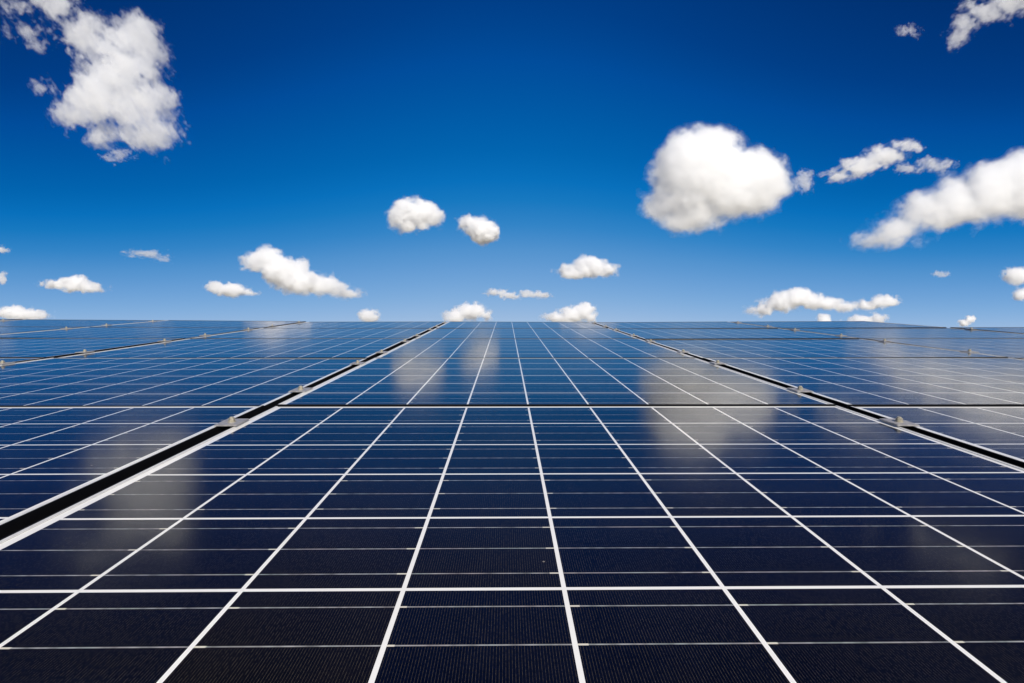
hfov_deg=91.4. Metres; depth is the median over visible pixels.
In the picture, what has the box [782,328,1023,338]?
solar panel
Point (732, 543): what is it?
solar panel
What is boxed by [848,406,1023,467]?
solar panel
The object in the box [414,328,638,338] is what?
solar panel
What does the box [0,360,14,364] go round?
clamp
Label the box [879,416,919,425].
clamp
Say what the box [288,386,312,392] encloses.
clamp
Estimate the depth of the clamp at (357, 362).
2.07 m
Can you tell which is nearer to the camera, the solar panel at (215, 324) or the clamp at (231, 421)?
the clamp at (231, 421)
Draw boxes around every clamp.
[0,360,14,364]
[75,349,94,353]
[214,416,248,426]
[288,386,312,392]
[350,360,365,365]
[709,360,725,364]
[787,386,813,391]
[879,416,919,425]
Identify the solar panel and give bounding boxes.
[0,319,162,326]
[0,327,80,333]
[0,327,258,338]
[0,338,184,357]
[0,358,45,362]
[0,358,367,410]
[0,405,263,538]
[0,405,1023,682]
[57,338,409,359]
[92,320,305,327]
[195,328,431,339]
[268,322,443,328]
[276,358,835,405]
[375,339,695,357]
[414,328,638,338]
[436,321,605,327]
[595,322,775,328]
[616,328,858,339]
[644,339,1007,359]
[703,357,1023,408]
[742,321,945,328]
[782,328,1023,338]
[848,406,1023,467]
[864,338,1023,357]
[950,327,1023,333]
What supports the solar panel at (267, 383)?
on the mounting rail
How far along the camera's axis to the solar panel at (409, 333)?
3.71 m
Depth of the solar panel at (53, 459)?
0.97 m
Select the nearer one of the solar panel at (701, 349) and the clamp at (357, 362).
the clamp at (357, 362)
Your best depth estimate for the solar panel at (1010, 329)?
4.09 m
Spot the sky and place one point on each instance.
(591, 161)
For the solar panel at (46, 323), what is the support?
on the mounting rail
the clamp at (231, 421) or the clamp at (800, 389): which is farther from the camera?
the clamp at (800, 389)
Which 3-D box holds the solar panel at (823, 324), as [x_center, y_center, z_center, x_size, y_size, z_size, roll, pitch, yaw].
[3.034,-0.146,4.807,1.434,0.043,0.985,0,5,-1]
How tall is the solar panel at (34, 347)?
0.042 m
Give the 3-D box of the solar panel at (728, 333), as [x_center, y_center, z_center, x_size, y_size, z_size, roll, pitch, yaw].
[1.582,-0.046,3.805,1.434,0.042,0.985,0,5,-1]
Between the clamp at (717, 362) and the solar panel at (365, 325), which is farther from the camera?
the solar panel at (365, 325)
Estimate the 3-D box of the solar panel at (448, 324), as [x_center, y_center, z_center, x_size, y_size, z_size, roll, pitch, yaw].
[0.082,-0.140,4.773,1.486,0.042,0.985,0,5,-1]
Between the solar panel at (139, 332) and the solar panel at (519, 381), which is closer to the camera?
the solar panel at (519, 381)
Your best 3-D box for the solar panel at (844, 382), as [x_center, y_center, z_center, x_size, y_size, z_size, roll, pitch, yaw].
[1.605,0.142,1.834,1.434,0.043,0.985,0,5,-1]
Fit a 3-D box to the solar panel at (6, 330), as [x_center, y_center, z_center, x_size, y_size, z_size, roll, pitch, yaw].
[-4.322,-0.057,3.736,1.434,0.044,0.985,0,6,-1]
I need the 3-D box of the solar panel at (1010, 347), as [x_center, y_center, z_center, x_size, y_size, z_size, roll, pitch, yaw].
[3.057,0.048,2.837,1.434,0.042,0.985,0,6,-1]
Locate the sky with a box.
[0,0,1023,327]
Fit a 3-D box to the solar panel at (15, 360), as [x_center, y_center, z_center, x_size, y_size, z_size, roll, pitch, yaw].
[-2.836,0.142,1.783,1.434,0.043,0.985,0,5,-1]
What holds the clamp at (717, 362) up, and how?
on the mounting rail
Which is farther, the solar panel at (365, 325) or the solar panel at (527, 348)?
the solar panel at (365, 325)
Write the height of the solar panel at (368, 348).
0.043 m
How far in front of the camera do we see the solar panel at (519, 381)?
1.62 m
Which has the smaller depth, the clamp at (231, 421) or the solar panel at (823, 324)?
the clamp at (231, 421)
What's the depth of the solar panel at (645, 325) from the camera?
4.71 m
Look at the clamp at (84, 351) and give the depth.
2.47 m

